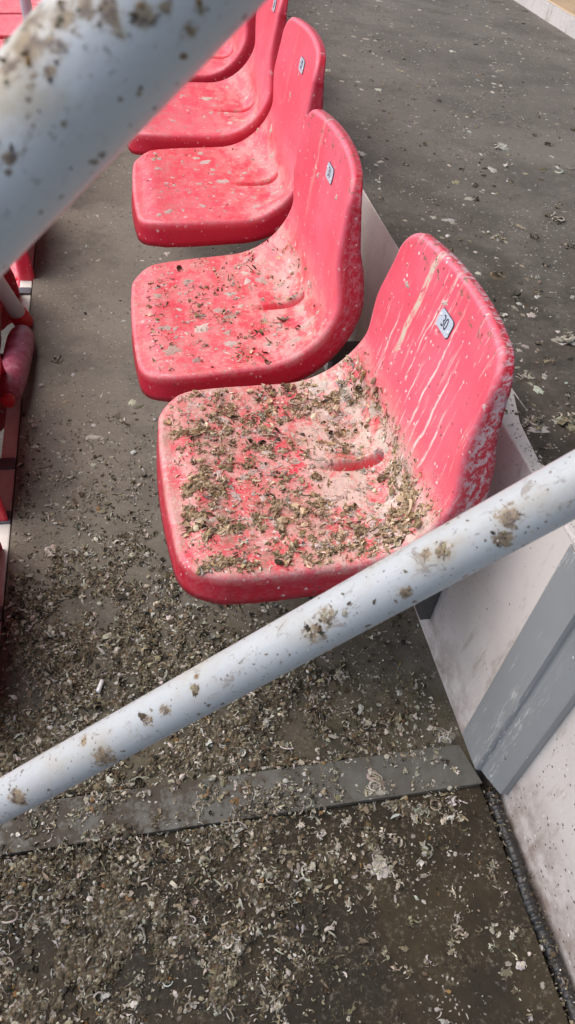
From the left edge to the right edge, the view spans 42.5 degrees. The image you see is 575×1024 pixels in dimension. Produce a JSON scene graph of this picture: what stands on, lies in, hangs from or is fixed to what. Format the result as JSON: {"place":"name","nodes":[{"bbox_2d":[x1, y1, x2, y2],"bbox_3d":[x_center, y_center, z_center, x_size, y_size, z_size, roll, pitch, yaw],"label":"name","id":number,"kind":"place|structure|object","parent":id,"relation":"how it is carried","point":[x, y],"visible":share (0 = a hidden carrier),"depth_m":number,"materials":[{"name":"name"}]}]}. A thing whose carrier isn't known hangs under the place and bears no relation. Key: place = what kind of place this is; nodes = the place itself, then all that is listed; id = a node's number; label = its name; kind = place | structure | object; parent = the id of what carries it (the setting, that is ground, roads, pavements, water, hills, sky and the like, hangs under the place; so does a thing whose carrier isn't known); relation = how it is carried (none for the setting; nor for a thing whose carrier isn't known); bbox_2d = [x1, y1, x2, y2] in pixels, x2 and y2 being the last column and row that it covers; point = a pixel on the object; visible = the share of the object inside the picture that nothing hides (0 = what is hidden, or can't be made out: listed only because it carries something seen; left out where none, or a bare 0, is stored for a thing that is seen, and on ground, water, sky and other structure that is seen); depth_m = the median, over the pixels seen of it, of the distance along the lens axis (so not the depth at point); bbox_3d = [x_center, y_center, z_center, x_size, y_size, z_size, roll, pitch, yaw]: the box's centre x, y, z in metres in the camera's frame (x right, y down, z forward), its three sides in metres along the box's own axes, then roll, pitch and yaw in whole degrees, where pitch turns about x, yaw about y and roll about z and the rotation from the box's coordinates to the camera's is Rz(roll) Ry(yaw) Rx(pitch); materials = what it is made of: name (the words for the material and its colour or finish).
{"place":"outdoors","nodes":[
{"label":"outdoors","id":0,"kind":"place"},
{"bbox_2d":[0,323,14,457],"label":"floor","id":1,"kind":"structure","parent":0,"point":[6,331],"depth_m":2.79,"materials":[{"name":"concrete"}]},
{"bbox_2d":[0,0,574,824],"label":"handrail","id":2,"kind":"object","parent":1,"relation":"on","point":[108,114],"visible":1,"depth_m":0.27,"materials":[{"name":"white metal"}]},
{"bbox_2d":[0,0,201,168],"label":"rail crust","id":3,"kind":"object","parent":2,"relation":"attached to","point":[134,15],"visible":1,"depth_m":0.23},
{"bbox_2d":[8,462,565,805],"bbox_3d":[-0.036,0.142,0.699,0.503,0.489,0.048,-2,46,-10],"label":"rail crust","id":4,"kind":"object","parent":2,"relation":"attached to","point":[142,716],"visible":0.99,"depth_m":0.65},
{"bbox_2d":[0,145,475,799],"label":"floor","id":5,"kind":"structure","parent":0,"point":[80,283],"depth_m":1.59,"materials":[{"name":"concrete"}]},
{"bbox_2d":[0,241,35,654],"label":"mounting rail","id":6,"kind":"object","parent":5,"relation":"attached to","point":[8,459],"visible":0.31,"depth_m":1.62,"materials":[{"name":"grey metal"}]},
{"bbox_2d":[0,356,7,520],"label":"stadium seat","id":7,"kind":"object","parent":6,"relation":"attached to","point":[3,515],"visible":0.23,"depth_m":1.72,"materials":[{"name":"red plastic"}]},
{"bbox_2d":[0,268,19,358],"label":"stadium seat","id":8,"kind":"object","parent":6,"relation":"attached to","point":[10,279],"visible":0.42,"depth_m":2.09,"materials":[{"name":"red plastic"}]},
{"bbox_2d":[0,14,22,38],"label":"stadium seat","id":9,"kind":"object","parent":6,"relation":"attached to","point":[10,24],"visible":0.27,"depth_m":4.34,"materials":[{"name":"red plastic"}]},
{"bbox_2d":[0,275,32,326],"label":"white post","id":10,"kind":"object","parent":6,"relation":"on","point":[18,312],"visible":0.86,"depth_m":1.92,"materials":[{"name":"metal"}]},
{"bbox_2d":[0,325,34,407],"bbox_3d":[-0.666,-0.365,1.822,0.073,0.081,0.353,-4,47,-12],"label":"stadium seat","id":11,"kind":"object","parent":6,"relation":"on","point":[17,356],"visible":0.99,"depth_m":1.77,"materials":[{"name":"red plastic"}]},
{"bbox_2d":[0,0,40,13],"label":"stadium seat","id":12,"kind":"object","parent":6,"relation":"attached to","point":[10,6],"visible":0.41,"depth_m":4.61,"materials":[{"name":"red plastic"}]},
{"bbox_2d":[9,250,34,323],"bbox_3d":[-0.945,-0.755,2.348,0.506,0.632,0.442,-1,46,-16],"label":"stadium seat","id":13,"kind":"object","parent":6,"relation":"attached to","point":[21,267],"visible":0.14,"depth_m":2.15,"materials":[{"name":"red plastic"}]},
{"bbox_2d":[19,0,32,20],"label":"white post","id":14,"kind":"object","parent":6,"relation":"on","point":[26,7],"depth_m":2.83,"materials":[{"name":"metal"}]},
{"bbox_2d":[44,544,56,556],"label":"dropping clump","id":15,"kind":"object","parent":5,"relation":"on","point":[49,551],"visible":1,"depth_m":1.47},
{"bbox_2d":[50,354,63,363],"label":"dropping clump","id":16,"kind":"object","parent":5,"relation":"on","point":[56,360],"visible":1,"depth_m":1.90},
{"bbox_2d":[96,679,103,692],"bbox_3d":[-0.321,0.298,1.265,0.007,0.010,0.025,10,45,1],"label":"plastic stub","id":17,"kind":"object","parent":5,"relation":"on","point":[100,685],"visible":1,"depth_m":1.26,"materials":[{"name":"plastic"}]},
{"bbox_2d":[0,153,461,799],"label":"floor litter","id":18,"kind":"object","parent":5,"relation":"on","point":[66,685],"visible":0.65,"depth_m":1.30,"materials":[{"name":"grey"}]},
{"bbox_2d":[0,745,481,856],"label":"joint cover strip","id":19,"kind":"object","parent":5,"relation":"on","point":[134,810],"visible":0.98,"depth_m":1.16,"materials":[{"name":"grey metal"}]},
{"bbox_2d":[0,740,459,861],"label":"floor litter","id":20,"kind":"object","parent":19,"relation":"on","point":[116,830],"visible":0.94,"depth_m":1.15,"materials":[{"name":"grey"}]},
{"bbox_2d":[366,770,386,795],"bbox_3d":[0.142,0.436,1.197,0.038,0.018,0.046,-4,47,-12],"label":"dropping clump","id":21,"kind":"object","parent":19,"relation":"on","point":[376,785],"visible":1,"depth_m":1.19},
{"bbox_2d":[331,663,349,685],"bbox_3d":[0.097,0.293,1.336,0.034,0.021,0.051,25,48,16],"label":"dropping clump","id":22,"kind":"object","parent":5,"relation":"on","point":[341,674],"visible":1,"depth_m":1.34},
{"bbox_2d":[427,725,455,742],"bbox_3d":[0.265,0.381,1.272,0.052,0.022,0.032,19,46,10],"label":"dropping clump","id":23,"kind":"object","parent":5,"relation":"on","point":[442,733],"visible":1,"depth_m":1.27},
{"bbox_2d":[324,190,574,779],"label":"riser wall","id":24,"kind":"structure","parent":5,"relation":"on","point":[473,625],"depth_m":1.18,"materials":[{"name":"paint"}]},
{"bbox_2d":[128,0,287,154],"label":"stadium seat","id":25,"kind":"object","parent":24,"relation":"attached to","point":[254,72],"visible":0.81,"depth_m":2.02,"materials":[{"name":"red plastic"}]},
{"bbox_2d":[145,8,271,131],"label":"seat litter","id":26,"kind":"object","parent":25,"relation":"on","point":[207,99],"visible":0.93,"depth_m":2.10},
{"bbox_2d":[189,11,256,82],"bbox_3d":[-0.275,-1.531,2.441,0.506,0.632,0.442,2,46,-14],"label":"stadium seat","id":27,"kind":"object","parent":24,"relation":"attached to","point":[230,57],"visible":0.23,"depth_m":2.31,"materials":[{"name":"red plastic"}]},
{"bbox_2d":[132,17,325,247],"bbox_3d":[-0.120,-0.828,1.811,0.504,0.638,0.442,0,46,-14],"label":"stadium seat","id":28,"kind":"object","parent":24,"relation":"attached to","point":[299,70],"visible":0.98,"depth_m":1.74,"materials":[{"name":"red plastic"}]},
{"bbox_2d":[147,92,290,216],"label":"seat litter","id":29,"kind":"object","parent":28,"relation":"on","point":[169,211],"visible":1,"depth_m":1.83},
{"bbox_2d":[131,109,363,401],"bbox_3d":[-0.069,-0.429,1.515,0.492,0.664,0.442,-3,47,-13],"label":"stadium seat","id":30,"kind":"object","parent":24,"relation":"attached to","point":[318,222],"visible":1,"depth_m":1.43,"materials":[{"name":"red plastic"}]},
{"bbox_2d":[141,173,337,373],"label":"seat litter","id":31,"kind":"object","parent":30,"relation":"on","point":[172,349],"visible":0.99,"depth_m":1.50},
{"bbox_2d":[156,233,514,619],"bbox_3d":[0.067,-0.098,1.177,0.512,0.616,0.442,1,46,-18],"label":"stadium seat","id":32,"kind":"object","parent":24,"relation":"attached to","point":[446,391],"visible":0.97,"depth_m":1.09,"materials":[{"name":"red plastic"}]},
{"bbox_2d":[163,281,447,575],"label":"seat litter","id":33,"kind":"object","parent":32,"relation":"on","point":[381,530],"visible":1,"depth_m":1.15,"materials":[{"name":"beige"}]},
{"bbox_2d":[463,544,574,793],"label":"joint cover","id":34,"kind":"object","parent":24,"relation":"attached to","point":[526,705],"visible":1,"depth_m":1.05,"materials":[{"name":"grey metal"}]},
{"bbox_2d":[0,785,567,1023],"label":"floor","id":35,"kind":"structure","parent":0,"point":[415,997],"depth_m":1.05,"materials":[{"name":"concrete"}]},
{"bbox_2d":[213,920,247,954],"bbox_3d":[-0.080,0.591,1.028,0.050,0.019,0.046,-4,47,-12],"label":"dropping clump","id":36,"kind":"object","parent":35,"relation":"on","point":[238,943],"visible":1,"depth_m":1.02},
{"bbox_2d":[0,788,574,1023],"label":"floor litter","id":37,"kind":"object","parent":35,"relation":"on","point":[110,917],"visible":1,"depth_m":1.04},
{"bbox_2d":[364,853,388,880],"bbox_3d":[0.135,0.535,1.118,0.041,0.017,0.041,-4,47,-12],"label":"dropping clump","id":38,"kind":"object","parent":35,"relation":"on","point":[377,868],"visible":1,"depth_m":1.11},
{"bbox_2d":[484,790,574,1021],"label":"sealant cord","id":39,"kind":"object","parent":35,"relation":"on","point":[515,857],"visible":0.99,"depth_m":1.10,"materials":[{"name":"black rubber"}]},
{"bbox_2d":[287,0,574,465],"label":"floor","id":40,"kind":"structure","parent":0,"point":[528,205],"depth_m":1.90,"materials":[{"name":"concrete"}]},
{"bbox_2d":[287,0,574,526],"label":"floor litter","id":41,"kind":"object","parent":40,"relation":"on","point":[537,389],"visible":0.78,"depth_m":1.70,"materials":[{"name":"grey"}]},
{"bbox_2d":[489,270,506,280],"bbox_3d":[0.397,-0.448,1.394,0.034,0.013,0.034,-4,47,-12],"label":"dropping clump","id":42,"kind":"object","parent":40,"relation":"on","point":[496,275],"visible":1,"depth_m":1.39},
{"bbox_2d":[491,233,505,242],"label":"dropping clump","id":43,"kind":"object","parent":40,"relation":"on","point":[498,238],"visible":1,"depth_m":1.50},
{"bbox_2d":[494,142,509,150],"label":"dropping clump","id":44,"kind":"object","parent":40,"relation":"on","point":[501,146],"visible":1,"depth_m":1.88,"materials":[{"name":"white"}]},
{"bbox_2d":[522,415,548,432],"bbox_3d":[0.363,-0.130,1.078,0.041,0.020,0.036,-4,47,-12],"label":"dropping clump","id":45,"kind":"object","parent":40,"relation":"on","point":[537,424],"visible":1,"depth_m":1.07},
{"bbox_2d":[514,0,574,38],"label":"riser wall","id":46,"kind":"structure","parent":40,"relation":"on","point":[559,18],"depth_m":2.94,"materials":[{"name":"paint"}]},
{"bbox_2d":[545,211,564,224],"bbox_3d":[0.584,-0.640,1.609,0.040,0.016,0.055,-4,47,-12],"label":"dropping clump","id":47,"kind":"object","parent":40,"relation":"on","point":[557,219],"visible":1,"depth_m":1.61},
{"bbox_2d":[551,412,574,429],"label":"dropping clump","id":48,"kind":"object","parent":40,"relation":"on","point":[569,419],"visible":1,"depth_m":1.09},
{"bbox_2d":[551,326,574,345],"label":"dropping clump","id":49,"kind":"object","parent":40,"relation":"on","point":[566,338],"visible":1,"depth_m":1.25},
{"bbox_2d":[480,785,569,1023],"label":"gutter floor","id":50,"kind":"structure","parent":0,"point":[485,788],"depth_m":1.15,"materials":[{"name":"concrete"}]},
{"bbox_2d":[479,706,574,992],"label":"riser wall","id":51,"kind":"structure","parent":0,"point":[538,802],"depth_m":1.08,"materials":[{"name":"paint"}]},
{"bbox_2d":[548,0,574,15],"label":"terrace","id":52,"kind":"structure","parent":0,"point":[568,6],"depth_m":2.95,"materials":[{"name":"beige concrete"}]}
]}

